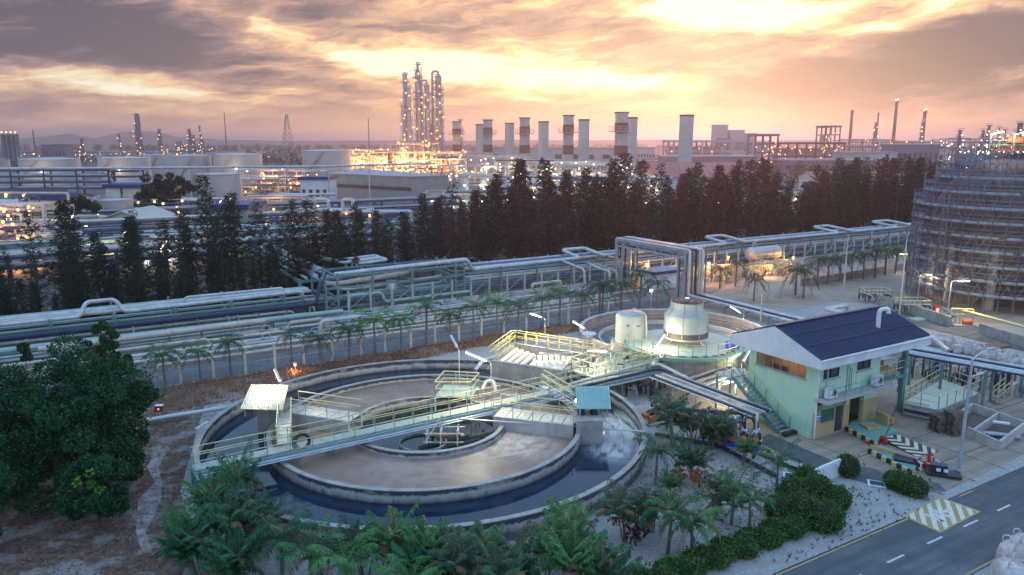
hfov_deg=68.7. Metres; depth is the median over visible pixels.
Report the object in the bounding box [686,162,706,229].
casuarina tree
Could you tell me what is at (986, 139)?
refinery unit
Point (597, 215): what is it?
casuarina tree
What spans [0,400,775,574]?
fallen leaves
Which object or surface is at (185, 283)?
casuarina tree
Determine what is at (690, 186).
casuarina tree
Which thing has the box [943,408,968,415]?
pallet
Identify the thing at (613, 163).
casuarina tree
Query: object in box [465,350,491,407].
lamp post
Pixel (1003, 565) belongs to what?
bulk bag
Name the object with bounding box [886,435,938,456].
hatched floor marking
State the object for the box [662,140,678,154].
steel frame building
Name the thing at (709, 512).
coconut palm
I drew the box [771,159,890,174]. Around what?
building
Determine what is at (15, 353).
pipe
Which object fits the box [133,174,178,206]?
round tree
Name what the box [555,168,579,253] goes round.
casuarina tree
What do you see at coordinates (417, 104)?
distillation column
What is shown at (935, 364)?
pipe manifold
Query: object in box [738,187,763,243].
casuarina tree
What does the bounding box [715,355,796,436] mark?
steel staircase
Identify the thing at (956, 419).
pallet
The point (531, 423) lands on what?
water pipe
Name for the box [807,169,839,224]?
casuarina tree
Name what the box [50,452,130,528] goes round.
leafy tree
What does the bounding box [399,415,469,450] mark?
skimmer frame
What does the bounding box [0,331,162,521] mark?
leafy tree
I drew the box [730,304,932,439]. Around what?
pump house
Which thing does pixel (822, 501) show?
hedge
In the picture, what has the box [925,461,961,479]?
battery trolley
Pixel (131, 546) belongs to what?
dirt ground
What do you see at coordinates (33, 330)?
pipe
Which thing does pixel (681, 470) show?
shrub
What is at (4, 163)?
storage tank
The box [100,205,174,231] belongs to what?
building
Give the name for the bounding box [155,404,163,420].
beacon box
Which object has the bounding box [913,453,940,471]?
pump trolley
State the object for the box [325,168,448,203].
warehouse
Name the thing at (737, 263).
palm tree
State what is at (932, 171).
casuarina tree
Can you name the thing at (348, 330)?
palm tree
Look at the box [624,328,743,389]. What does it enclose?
drum tank
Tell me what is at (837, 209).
casuarina tree
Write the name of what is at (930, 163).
wood
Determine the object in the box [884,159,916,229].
casuarina tree
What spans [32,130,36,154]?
mast
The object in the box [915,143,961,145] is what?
refinery unit
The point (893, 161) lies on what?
casuarina tree
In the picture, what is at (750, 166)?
casuarina tree
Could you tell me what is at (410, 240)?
casuarina tree
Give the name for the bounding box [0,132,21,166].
silo cluster
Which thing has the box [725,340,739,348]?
plastic drum
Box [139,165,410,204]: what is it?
pipe trestle
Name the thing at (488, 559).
areca palm
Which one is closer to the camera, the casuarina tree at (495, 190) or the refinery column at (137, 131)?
the casuarina tree at (495, 190)
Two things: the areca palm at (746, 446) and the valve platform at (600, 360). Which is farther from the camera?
the valve platform at (600, 360)
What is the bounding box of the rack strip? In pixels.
[0,234,930,362]
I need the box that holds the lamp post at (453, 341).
[450,335,459,392]
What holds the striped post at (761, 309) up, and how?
on the gravel bed
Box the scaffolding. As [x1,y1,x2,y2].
[904,148,1023,316]
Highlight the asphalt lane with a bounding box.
[761,434,945,490]
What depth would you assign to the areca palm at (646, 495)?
38.51 m
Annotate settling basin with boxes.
[489,330,595,387]
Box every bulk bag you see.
[934,334,945,346]
[947,336,953,348]
[951,340,962,353]
[953,338,967,345]
[962,341,973,354]
[968,342,981,355]
[971,344,984,357]
[979,346,990,359]
[986,350,997,360]
[990,552,1023,574]
[996,349,1010,360]
[996,534,1023,563]
[1000,351,1010,362]
[1007,351,1019,357]
[1007,354,1019,363]
[1009,528,1023,538]
[1019,355,1023,365]
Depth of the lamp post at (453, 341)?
55.58 m
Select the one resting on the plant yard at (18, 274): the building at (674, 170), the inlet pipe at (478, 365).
the building at (674, 170)
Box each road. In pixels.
[46,293,712,392]
[773,467,1023,574]
[895,311,1023,350]
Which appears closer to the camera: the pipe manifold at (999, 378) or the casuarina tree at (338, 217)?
the pipe manifold at (999, 378)
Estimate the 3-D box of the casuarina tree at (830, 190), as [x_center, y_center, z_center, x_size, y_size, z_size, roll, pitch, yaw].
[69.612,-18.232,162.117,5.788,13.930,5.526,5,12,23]
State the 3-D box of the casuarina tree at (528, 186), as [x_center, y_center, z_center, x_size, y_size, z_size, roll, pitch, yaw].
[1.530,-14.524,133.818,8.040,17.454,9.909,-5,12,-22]
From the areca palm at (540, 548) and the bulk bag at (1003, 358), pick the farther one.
the bulk bag at (1003, 358)
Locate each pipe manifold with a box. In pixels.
[623,373,665,396]
[684,406,743,434]
[693,411,751,441]
[893,350,955,381]
[924,360,1016,385]
[970,371,1023,397]
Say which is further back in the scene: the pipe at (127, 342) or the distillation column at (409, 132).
the distillation column at (409, 132)
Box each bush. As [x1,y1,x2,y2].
[792,461,820,476]
[834,451,864,478]
[878,467,933,500]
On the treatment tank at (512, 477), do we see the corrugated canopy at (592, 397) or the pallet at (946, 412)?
the corrugated canopy at (592, 397)
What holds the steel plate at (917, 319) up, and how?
on the side road at (970, 332)
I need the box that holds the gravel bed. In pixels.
[156,301,1023,574]
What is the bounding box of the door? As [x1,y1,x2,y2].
[834,405,842,431]
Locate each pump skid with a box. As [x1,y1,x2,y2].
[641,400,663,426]
[713,413,761,450]
[753,419,762,446]
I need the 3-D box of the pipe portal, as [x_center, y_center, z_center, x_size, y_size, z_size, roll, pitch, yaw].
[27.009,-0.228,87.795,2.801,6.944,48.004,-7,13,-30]
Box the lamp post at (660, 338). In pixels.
[655,333,664,346]
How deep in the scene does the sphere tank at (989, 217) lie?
90.92 m
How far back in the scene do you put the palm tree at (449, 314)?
73.77 m
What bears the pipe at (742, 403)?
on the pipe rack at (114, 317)
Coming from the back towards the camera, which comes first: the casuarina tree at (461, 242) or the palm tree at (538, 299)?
the casuarina tree at (461, 242)
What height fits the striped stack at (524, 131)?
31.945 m
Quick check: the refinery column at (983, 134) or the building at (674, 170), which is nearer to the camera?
the building at (674, 170)
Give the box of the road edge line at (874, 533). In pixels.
[776,491,994,574]
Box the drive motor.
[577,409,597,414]
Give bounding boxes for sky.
[0,0,1023,140]
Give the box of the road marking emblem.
[924,509,951,522]
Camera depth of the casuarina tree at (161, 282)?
86.20 m
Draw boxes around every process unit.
[0,190,70,236]
[0,199,23,219]
[0,202,75,261]
[0,230,90,269]
[19,214,107,232]
[21,196,137,229]
[81,231,221,268]
[133,197,223,224]
[149,235,257,265]
[188,224,285,256]
[211,205,309,224]
[239,169,335,188]
[242,177,300,199]
[242,193,335,216]
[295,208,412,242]
[339,149,400,169]
[351,152,378,166]
[353,163,448,176]
[358,151,425,172]
[387,142,442,172]
[416,151,477,174]
[423,190,511,213]
[437,155,511,180]
[449,174,541,196]
[463,155,541,181]
[490,175,624,199]
[493,159,570,181]
[523,161,611,192]
[546,177,672,210]
[556,162,634,193]
[593,168,644,192]
[620,179,652,200]
[780,191,833,211]
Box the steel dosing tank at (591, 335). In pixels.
[581,331,596,353]
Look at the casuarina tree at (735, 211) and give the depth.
145.44 m
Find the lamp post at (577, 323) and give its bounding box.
[573,320,587,335]
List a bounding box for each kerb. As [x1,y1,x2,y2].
[735,443,796,468]
[749,449,770,459]
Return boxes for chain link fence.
[144,300,608,386]
[347,232,915,310]
[767,279,795,300]
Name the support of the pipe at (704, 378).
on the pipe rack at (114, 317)
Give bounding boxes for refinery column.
[79,139,84,161]
[117,134,122,156]
[133,113,142,156]
[137,135,143,156]
[157,129,163,153]
[186,129,192,153]
[191,135,196,153]
[198,126,201,150]
[872,123,878,150]
[919,122,923,140]
[953,128,963,162]
[979,128,987,151]
[984,123,992,153]
[993,127,1001,153]
[1011,121,1023,153]
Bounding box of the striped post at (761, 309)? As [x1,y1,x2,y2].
[759,294,763,324]
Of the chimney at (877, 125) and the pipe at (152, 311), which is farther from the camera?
the chimney at (877, 125)
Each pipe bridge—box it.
[0,169,115,198]
[0,195,460,224]
[0,204,440,243]
[0,218,424,274]
[0,230,377,288]
[107,169,148,183]
[237,243,342,308]
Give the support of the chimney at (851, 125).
on the ground at (126, 151)
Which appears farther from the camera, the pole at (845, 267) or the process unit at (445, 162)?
the process unit at (445, 162)
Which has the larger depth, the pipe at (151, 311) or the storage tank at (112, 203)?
the storage tank at (112, 203)
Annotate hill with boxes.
[0,131,264,146]
[173,140,1000,147]
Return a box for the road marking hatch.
[907,498,977,530]
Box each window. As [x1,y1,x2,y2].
[555,154,561,158]
[603,154,609,158]
[756,352,806,378]
[820,407,834,423]
[823,367,839,379]
[857,359,870,369]
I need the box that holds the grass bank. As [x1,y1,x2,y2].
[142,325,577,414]
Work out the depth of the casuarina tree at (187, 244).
94.15 m
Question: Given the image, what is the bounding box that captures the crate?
[880,365,894,376]
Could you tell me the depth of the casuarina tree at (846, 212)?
162.16 m
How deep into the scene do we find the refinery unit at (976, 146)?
490.57 m
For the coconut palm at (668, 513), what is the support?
on the gravel bed
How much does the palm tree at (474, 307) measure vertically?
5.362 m
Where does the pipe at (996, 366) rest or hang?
on the pipe rack at (943, 364)
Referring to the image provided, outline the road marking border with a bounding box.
[904,497,980,532]
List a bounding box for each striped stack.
[449,121,464,174]
[479,119,495,178]
[515,117,533,168]
[558,115,578,170]
[609,112,633,168]
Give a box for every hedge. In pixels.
[626,511,824,574]
[759,466,855,536]
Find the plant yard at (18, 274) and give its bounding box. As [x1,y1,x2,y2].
[0,192,918,314]
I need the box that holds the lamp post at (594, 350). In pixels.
[588,349,610,371]
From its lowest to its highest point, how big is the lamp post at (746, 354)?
2.602 m
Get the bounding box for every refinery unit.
[0,152,41,158]
[23,152,105,160]
[73,151,111,161]
[97,152,153,157]
[131,151,189,156]
[164,145,227,157]
[262,156,292,161]
[608,155,657,165]
[835,139,897,151]
[849,141,928,150]
[882,141,957,145]
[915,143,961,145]
[931,138,988,170]
[947,141,1019,166]
[970,138,1023,157]
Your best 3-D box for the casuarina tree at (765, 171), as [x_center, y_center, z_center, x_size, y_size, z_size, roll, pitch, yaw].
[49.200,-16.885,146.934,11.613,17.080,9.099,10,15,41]
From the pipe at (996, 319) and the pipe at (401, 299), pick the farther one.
the pipe at (401, 299)
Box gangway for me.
[276,398,291,444]
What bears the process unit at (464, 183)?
on the plant yard at (18, 274)
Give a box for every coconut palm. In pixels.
[244,509,318,574]
[273,514,347,574]
[305,527,386,574]
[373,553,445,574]
[632,421,686,483]
[640,486,707,554]
[653,493,726,557]
[708,460,766,525]
[719,471,777,526]
[754,434,801,492]
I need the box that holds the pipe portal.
[608,236,943,351]
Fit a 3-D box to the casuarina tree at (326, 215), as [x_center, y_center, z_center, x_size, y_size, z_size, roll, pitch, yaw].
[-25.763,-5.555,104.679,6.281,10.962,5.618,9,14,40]
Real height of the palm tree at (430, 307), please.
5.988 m
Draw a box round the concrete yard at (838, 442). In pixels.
[641,360,1023,492]
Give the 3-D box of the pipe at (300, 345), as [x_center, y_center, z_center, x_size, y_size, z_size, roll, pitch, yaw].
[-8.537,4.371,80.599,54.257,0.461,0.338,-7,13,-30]
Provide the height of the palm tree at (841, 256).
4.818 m
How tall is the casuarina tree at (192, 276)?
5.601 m
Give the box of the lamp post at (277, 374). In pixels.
[274,368,282,394]
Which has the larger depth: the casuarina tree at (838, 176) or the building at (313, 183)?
the building at (313, 183)
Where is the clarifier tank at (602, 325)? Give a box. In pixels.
[579,309,764,368]
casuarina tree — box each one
[0,245,25,310]
[0,264,17,314]
[0,278,12,331]
[1,293,16,314]
[4,209,62,310]
[6,279,39,330]
[19,250,45,294]
[26,281,48,326]
[40,199,99,291]
[49,295,69,325]
[50,240,80,300]
[54,211,109,295]
[54,231,99,305]
[56,268,80,324]
[58,266,84,309]
[71,264,98,322]
[84,231,120,293]
[84,242,131,305]
[90,287,100,321]
[102,263,130,314]
[111,216,155,294]
[112,217,157,302]
[116,292,131,318]
[120,209,151,282]
[124,258,151,316]
[129,279,145,302]
[145,218,195,297]
[146,244,157,290]
[148,256,179,313]
[167,210,206,283]
[168,207,205,276]
[170,261,199,312]
[171,223,206,295]
[174,275,183,298]
[180,266,204,310]
[188,173,233,276]
[199,207,236,291]
[199,214,234,284]
[199,261,217,308]
[204,195,254,287]
[213,280,226,308]
[214,270,224,302]
[216,259,238,305]
[219,191,257,280]
[231,261,249,301]
[242,222,265,286]
[243,200,281,287]
[244,268,265,304]
[255,212,285,286]
[257,241,286,288]
[263,251,289,301]
[269,205,306,282]
[269,234,284,286]
[270,222,290,270]
[279,198,307,265]
[281,246,310,299]
[287,198,324,283]
[289,261,305,296]
[291,240,318,294]
[302,249,317,288]
[304,232,325,285]
[312,208,338,276]
[321,210,347,266]
[324,242,345,293]
[332,222,362,279]
[332,238,352,292]
[345,237,354,276]
[347,202,369,255]
[347,208,374,275]
[348,255,362,292]
[362,210,396,280]
[366,209,384,252]
[371,217,395,273]
[377,216,404,272]
[387,211,420,261]
[396,217,418,257]
[405,216,423,276]
[409,219,428,260]
[412,193,435,259]
[419,207,445,275]
[424,198,453,265]
[428,194,452,257]
[432,206,464,272]
[441,183,471,249]
[449,205,477,273]
[452,199,480,256]
[463,189,496,262]
[466,187,497,258]
[466,189,480,249]
[466,195,504,261]
[468,183,504,260]
[475,177,508,255]
[486,170,508,250]
[491,184,532,258]
[496,192,530,255]
[497,157,542,257]
[499,157,535,241]
[511,188,548,257]
[517,157,576,255]
[529,194,556,255]
[530,179,569,255]
[534,173,560,232]
[542,193,581,254]
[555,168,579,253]
[556,171,581,239]
[564,175,596,252]
[566,167,599,251]
[571,177,598,235]
[582,177,612,245]
[586,176,619,250]
[586,203,610,250]
[588,173,602,234]
[592,157,628,249]
[597,171,634,248]
[603,152,644,231]
[607,189,634,243]
[617,178,658,247]
[621,159,667,237]
[625,182,642,236]
[637,163,678,241]
[641,198,661,253]
[644,177,668,238]
[653,175,688,241]
[656,178,677,228]
[656,191,674,241]
[659,187,677,241]
[665,179,696,243]
[670,173,695,235]
[671,167,707,241]
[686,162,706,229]
[689,190,705,241]
[692,180,726,240]
[693,176,728,238]
[693,188,727,234]
[699,163,732,232]
[699,175,708,235]
[709,174,743,246]
[721,165,746,232]
[724,159,751,235]
[725,197,741,245]
[735,157,789,236]
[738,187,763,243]
[739,158,763,233]
[739,189,762,237]
[742,174,770,236]
[754,182,786,241]
[756,178,777,225]
[761,196,774,235]
[764,172,793,229]
[773,194,790,234]
[776,186,798,233]
[778,179,797,233]
[787,181,817,232]
[796,183,828,237]
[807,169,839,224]
[807,183,833,230]
[809,164,821,187]
[811,192,832,236]
[812,172,833,220]
[824,172,844,229]
[829,168,847,217]
[830,157,845,211]
[831,164,860,227]
[832,162,867,227]
[833,195,842,229]
[838,158,876,226]
[846,156,872,215]
[852,185,872,227]
[859,156,876,213]
[862,168,876,226]
[865,157,901,220]
[865,178,890,225]
[868,180,884,220]
[871,166,889,203]
[872,158,906,223]
[877,161,901,212]
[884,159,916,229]
[884,180,900,222]
[891,175,915,222]
[893,193,910,222]
[899,157,918,209]
[901,158,928,208]
[905,176,922,221]
[906,177,921,222]
[915,156,928,185]
[916,168,935,226]
[922,165,934,206]
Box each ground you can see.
[0,147,1023,574]
[0,405,204,574]
[703,257,1023,335]
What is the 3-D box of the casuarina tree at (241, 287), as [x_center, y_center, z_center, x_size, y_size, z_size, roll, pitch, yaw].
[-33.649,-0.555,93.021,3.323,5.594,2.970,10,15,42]
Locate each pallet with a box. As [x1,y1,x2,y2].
[859,422,881,429]
[893,454,920,467]
[927,424,947,430]
[928,411,949,418]
[928,418,947,424]
[928,422,947,428]
[928,427,946,433]
[929,417,947,422]
[929,420,947,427]
[930,414,947,421]
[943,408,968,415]
[943,411,968,418]
[944,414,969,420]
[944,416,968,422]
[945,425,966,430]
[945,429,965,434]
[945,431,965,436]
[946,423,961,428]
[947,418,968,423]
[947,421,968,426]
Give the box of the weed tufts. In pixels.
[773,483,919,561]
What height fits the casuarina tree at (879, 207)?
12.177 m
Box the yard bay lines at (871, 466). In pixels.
[856,452,917,472]
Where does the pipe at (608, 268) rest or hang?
on the pipe trench floor
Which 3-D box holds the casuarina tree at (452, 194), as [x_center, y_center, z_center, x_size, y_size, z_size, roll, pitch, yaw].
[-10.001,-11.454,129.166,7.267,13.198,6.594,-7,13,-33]
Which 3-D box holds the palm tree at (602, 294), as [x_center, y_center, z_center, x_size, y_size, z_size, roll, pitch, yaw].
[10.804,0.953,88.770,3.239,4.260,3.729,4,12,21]
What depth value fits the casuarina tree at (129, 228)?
89.67 m
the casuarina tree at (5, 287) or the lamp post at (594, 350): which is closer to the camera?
the lamp post at (594, 350)
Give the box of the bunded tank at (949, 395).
[902,367,980,420]
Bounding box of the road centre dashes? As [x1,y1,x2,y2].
[859,505,1010,574]
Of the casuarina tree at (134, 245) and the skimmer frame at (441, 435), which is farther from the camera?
the casuarina tree at (134, 245)
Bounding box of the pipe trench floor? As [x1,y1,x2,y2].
[0,250,937,387]
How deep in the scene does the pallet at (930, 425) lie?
52.44 m
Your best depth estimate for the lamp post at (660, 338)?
62.78 m
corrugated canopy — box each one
[240,384,291,416]
[575,386,610,415]
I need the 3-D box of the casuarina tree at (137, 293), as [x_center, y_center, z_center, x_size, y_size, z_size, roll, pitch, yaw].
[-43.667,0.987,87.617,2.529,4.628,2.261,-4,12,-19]
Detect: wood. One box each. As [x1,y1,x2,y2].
[0,143,994,151]
[11,152,416,166]
[245,147,416,157]
[636,159,842,176]
[769,167,943,189]
[869,154,954,181]
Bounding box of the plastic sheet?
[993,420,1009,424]
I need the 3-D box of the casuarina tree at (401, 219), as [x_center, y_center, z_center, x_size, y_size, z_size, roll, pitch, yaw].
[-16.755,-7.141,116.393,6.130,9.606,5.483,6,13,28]
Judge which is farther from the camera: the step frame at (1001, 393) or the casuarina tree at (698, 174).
the casuarina tree at (698, 174)
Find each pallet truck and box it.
[865,425,890,444]
[890,406,897,423]
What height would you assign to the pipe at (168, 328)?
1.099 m
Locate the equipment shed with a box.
[638,265,682,289]
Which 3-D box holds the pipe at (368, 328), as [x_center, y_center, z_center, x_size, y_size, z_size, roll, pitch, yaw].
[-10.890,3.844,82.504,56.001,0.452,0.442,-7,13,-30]
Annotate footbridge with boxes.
[190,352,670,493]
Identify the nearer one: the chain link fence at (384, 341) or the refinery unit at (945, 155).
the chain link fence at (384, 341)
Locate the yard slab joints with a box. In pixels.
[811,392,1022,494]
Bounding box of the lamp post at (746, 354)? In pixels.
[740,349,749,380]
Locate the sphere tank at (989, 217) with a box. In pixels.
[925,140,1023,309]
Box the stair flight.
[640,340,663,369]
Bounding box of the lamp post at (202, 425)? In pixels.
[195,421,212,430]
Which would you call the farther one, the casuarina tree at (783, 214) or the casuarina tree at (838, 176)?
the casuarina tree at (838, 176)
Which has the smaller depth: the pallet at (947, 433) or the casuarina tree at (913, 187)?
the pallet at (947, 433)
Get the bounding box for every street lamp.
[917,274,930,299]
[947,279,970,314]
[954,347,995,474]
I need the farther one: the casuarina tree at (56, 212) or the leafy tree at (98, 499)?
the casuarina tree at (56, 212)
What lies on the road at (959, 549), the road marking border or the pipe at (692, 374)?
the road marking border
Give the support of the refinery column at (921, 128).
on the ground at (126, 151)
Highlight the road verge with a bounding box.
[973,565,990,574]
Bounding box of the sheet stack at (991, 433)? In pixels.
[980,431,1020,437]
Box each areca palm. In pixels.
[152,501,219,574]
[158,502,206,539]
[181,456,237,511]
[188,468,253,549]
[197,512,265,574]
[200,437,263,495]
[203,478,281,567]
[231,488,292,546]
[329,514,395,574]
[362,499,420,569]
[390,530,437,574]
[400,515,451,558]
[412,516,463,574]
[423,524,495,574]
[458,518,504,562]
[465,538,551,574]
[492,518,544,574]
[525,519,581,574]
[535,519,607,574]
[537,494,595,538]
[554,505,617,574]
[575,524,644,574]
[593,478,659,544]
[627,476,676,532]
[646,386,711,446]
[656,468,686,495]
[670,402,712,442]
[673,434,714,476]
[695,467,740,516]
[698,408,735,449]
[706,409,742,445]
[729,427,759,464]
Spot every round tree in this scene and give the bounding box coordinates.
[61,194,101,223]
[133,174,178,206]
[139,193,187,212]
[152,172,196,204]
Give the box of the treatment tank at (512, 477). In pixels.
[193,358,646,551]
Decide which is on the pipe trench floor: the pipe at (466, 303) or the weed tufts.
the pipe at (466, 303)
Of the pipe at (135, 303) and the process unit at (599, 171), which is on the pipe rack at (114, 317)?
the pipe at (135, 303)
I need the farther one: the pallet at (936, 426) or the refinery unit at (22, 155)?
the refinery unit at (22, 155)
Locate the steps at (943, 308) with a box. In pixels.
[941,307,957,316]
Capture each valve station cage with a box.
[858,287,892,303]
[892,297,931,314]
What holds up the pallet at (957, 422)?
on the pallet at (967, 424)
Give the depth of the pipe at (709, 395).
54.82 m
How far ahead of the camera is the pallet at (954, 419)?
51.71 m
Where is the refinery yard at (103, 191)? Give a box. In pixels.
[11,170,945,193]
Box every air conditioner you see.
[824,386,837,399]
[870,374,883,386]
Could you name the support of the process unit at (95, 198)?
on the plant yard at (18, 274)
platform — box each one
[434,370,496,410]
[570,342,639,381]
[607,343,667,387]
[845,418,898,445]
[868,444,917,474]
[1000,133,1023,149]
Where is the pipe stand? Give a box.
[25,306,319,355]
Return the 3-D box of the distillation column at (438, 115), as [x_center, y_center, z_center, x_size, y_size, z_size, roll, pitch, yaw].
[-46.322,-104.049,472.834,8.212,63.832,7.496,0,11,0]
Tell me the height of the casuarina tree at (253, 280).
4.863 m
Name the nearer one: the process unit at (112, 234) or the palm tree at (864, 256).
the palm tree at (864, 256)
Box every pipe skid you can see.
[671,263,725,284]
[704,262,759,280]
[749,259,805,275]
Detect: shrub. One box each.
[624,523,651,546]
[670,467,687,482]
[688,468,708,488]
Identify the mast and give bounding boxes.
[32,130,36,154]
[224,113,227,151]
[281,114,295,156]
[368,118,369,151]
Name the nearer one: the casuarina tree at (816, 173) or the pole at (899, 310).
the pole at (899, 310)
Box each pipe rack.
[0,225,928,341]
[897,356,994,405]
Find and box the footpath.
[136,449,167,552]
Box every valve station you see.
[260,323,269,331]
[260,331,270,339]
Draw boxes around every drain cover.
[783,472,791,476]
[867,479,886,488]
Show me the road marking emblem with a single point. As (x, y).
(938, 518)
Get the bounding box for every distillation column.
[399,104,405,159]
[400,72,409,162]
[404,85,413,171]
[412,61,424,170]
[421,79,432,172]
[431,70,444,172]
[457,119,464,162]
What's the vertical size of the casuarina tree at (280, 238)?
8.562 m
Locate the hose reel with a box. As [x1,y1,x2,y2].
[292,433,310,448]
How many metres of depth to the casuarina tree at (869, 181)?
175.54 m
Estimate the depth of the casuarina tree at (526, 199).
121.38 m
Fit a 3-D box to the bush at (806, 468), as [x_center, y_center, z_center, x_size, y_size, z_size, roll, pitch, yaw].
[17.320,11.189,44.158,1.765,2.054,1.749,0,11,0]
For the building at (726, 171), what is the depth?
210.13 m
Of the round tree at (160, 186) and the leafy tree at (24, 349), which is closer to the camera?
the leafy tree at (24, 349)
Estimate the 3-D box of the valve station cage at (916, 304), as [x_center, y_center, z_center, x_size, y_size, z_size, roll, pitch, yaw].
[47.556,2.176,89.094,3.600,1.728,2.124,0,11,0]
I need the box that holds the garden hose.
[704,503,752,520]
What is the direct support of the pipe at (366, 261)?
on the pipe rack at (114, 317)
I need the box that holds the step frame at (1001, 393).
[990,377,1012,403]
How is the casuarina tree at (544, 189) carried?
on the plant yard at (18, 274)
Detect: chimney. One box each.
[475,124,483,170]
[505,123,513,173]
[538,121,548,174]
[578,119,589,171]
[627,117,637,182]
[678,114,693,161]
[848,110,853,150]
[875,113,878,149]
[892,98,898,143]
[921,108,926,140]
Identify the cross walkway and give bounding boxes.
[539,370,575,407]
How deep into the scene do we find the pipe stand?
77.52 m
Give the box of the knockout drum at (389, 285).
[385,280,397,295]
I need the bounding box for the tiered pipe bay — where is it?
[310,256,465,311]
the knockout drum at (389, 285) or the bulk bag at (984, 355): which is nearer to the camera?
the bulk bag at (984, 355)
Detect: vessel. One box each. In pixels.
[611,308,647,353]
[745,242,787,273]
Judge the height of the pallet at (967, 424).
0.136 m
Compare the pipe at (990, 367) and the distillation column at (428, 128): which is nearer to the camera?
the pipe at (990, 367)
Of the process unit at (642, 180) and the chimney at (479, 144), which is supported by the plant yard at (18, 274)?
the process unit at (642, 180)
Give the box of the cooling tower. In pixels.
[663,297,708,346]
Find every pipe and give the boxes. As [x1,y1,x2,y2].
[0,162,435,169]
[0,257,474,341]
[0,271,565,335]
[0,286,304,317]
[0,287,308,320]
[0,289,310,322]
[0,290,319,326]
[0,295,309,327]
[0,302,457,358]
[0,309,342,353]
[0,310,294,345]
[0,321,317,359]
[0,325,294,362]
[0,333,188,356]
[1,304,502,367]
[1,312,308,347]
[7,295,305,326]
[7,306,270,335]
[27,341,247,370]
[38,318,264,351]
[107,338,210,352]
[131,293,606,354]
[133,295,610,359]
[133,335,329,363]
[139,404,231,423]
[156,300,628,368]
[183,287,284,302]
[201,298,619,357]
[216,273,569,312]
[234,299,516,334]
[313,198,354,221]
[319,279,446,297]
[321,254,380,266]
[321,257,387,265]
[322,271,408,285]
[332,288,586,328]
[333,219,921,274]
[336,274,441,290]
[347,290,469,306]
[454,418,649,445]
[457,222,914,266]
[457,227,908,271]
[458,225,905,268]
[459,228,928,276]
[465,226,908,269]
[465,231,919,279]
[467,229,913,274]
[469,232,922,280]
[474,355,494,371]
[495,289,639,307]
[531,280,561,299]
[562,260,585,291]
[566,234,913,271]
[566,235,909,272]
[569,359,688,385]
[573,368,671,389]
[578,238,928,278]
[584,262,610,288]
[593,262,618,287]
[649,376,751,416]
[652,375,755,416]
[655,374,756,414]
[655,432,775,477]
[659,374,761,413]
[662,373,765,412]
[663,370,705,384]
[665,372,768,411]
[668,369,715,385]
[672,372,771,409]
[673,366,730,387]
[678,368,732,387]
[682,408,754,428]
[686,377,725,391]
[691,378,729,392]
[824,303,849,312]
[908,354,1023,376]
[909,350,1023,371]
[909,352,1023,374]
[910,349,1023,369]
[912,350,1021,369]
[914,348,1023,367]
[928,332,950,352]
[962,310,1023,327]
[989,131,1003,149]
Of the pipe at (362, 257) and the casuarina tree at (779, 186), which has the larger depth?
the casuarina tree at (779, 186)
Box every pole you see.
[842,235,848,295]
[898,239,906,314]
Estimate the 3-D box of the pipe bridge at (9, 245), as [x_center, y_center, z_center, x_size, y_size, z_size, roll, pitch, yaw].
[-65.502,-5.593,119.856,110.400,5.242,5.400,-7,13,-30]
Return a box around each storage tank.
[0,159,10,185]
[17,156,82,185]
[97,155,151,184]
[97,194,132,229]
[142,153,170,181]
[168,153,211,186]
[191,169,242,209]
[212,152,262,187]
[301,149,350,174]
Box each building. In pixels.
[24,192,95,225]
[40,145,54,157]
[52,144,73,157]
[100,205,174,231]
[102,182,151,205]
[210,200,266,223]
[298,175,337,205]
[470,147,613,166]
[636,147,655,165]
[642,162,747,206]
[657,155,758,166]
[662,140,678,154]
[692,140,734,154]
[707,166,781,210]
[711,124,728,154]
[727,130,744,154]
[743,133,757,154]
[747,134,779,162]
[770,142,846,158]
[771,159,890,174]
[798,171,927,189]
[815,125,841,151]
[832,152,897,158]
[880,144,940,164]
[938,148,1007,166]
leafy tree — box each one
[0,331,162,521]
[0,433,20,540]
[15,341,33,371]
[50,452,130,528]
[82,340,92,355]
[90,319,133,371]
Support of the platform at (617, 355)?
on the gravel bed
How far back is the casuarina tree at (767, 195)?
167.04 m
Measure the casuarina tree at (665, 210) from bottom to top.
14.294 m
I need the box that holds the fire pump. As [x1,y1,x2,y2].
[950,308,976,326]
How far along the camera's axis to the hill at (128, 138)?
3357.45 m
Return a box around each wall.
[189,244,919,337]
[800,263,909,285]
[815,458,840,478]
[875,410,889,425]
[876,294,951,326]
[904,400,929,405]
[978,323,1023,346]
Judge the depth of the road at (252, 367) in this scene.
73.47 m
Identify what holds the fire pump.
on the side road at (970, 332)
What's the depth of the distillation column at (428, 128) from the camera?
468.95 m
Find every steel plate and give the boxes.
[906,316,928,321]
[981,342,1010,348]
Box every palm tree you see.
[140,341,182,390]
[180,338,214,380]
[209,326,244,376]
[275,323,305,365]
[300,326,335,367]
[329,316,364,360]
[353,305,390,354]
[382,305,417,353]
[408,289,443,344]
[433,300,464,342]
[457,293,488,340]
[480,288,513,333]
[500,295,535,334]
[527,286,556,327]
[542,277,578,325]
[568,286,595,322]
[581,274,617,313]
[590,279,616,312]
[608,275,638,309]
[628,264,659,308]
[642,274,670,308]
[709,263,729,288]
[724,258,748,285]
[742,274,767,300]
[782,262,810,294]
[788,262,819,298]
[804,250,831,284]
[814,251,844,283]
[831,249,852,281]
[841,246,863,280]
[852,247,878,278]
[862,238,889,277]
[873,239,900,274]
[885,244,910,273]
[893,232,920,271]
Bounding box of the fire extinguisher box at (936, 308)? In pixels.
[933,305,940,312]
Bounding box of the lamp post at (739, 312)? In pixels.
[730,305,743,332]
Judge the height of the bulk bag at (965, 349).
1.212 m
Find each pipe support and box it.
[663,376,688,406]
[694,377,741,406]
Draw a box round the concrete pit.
[961,403,1023,450]

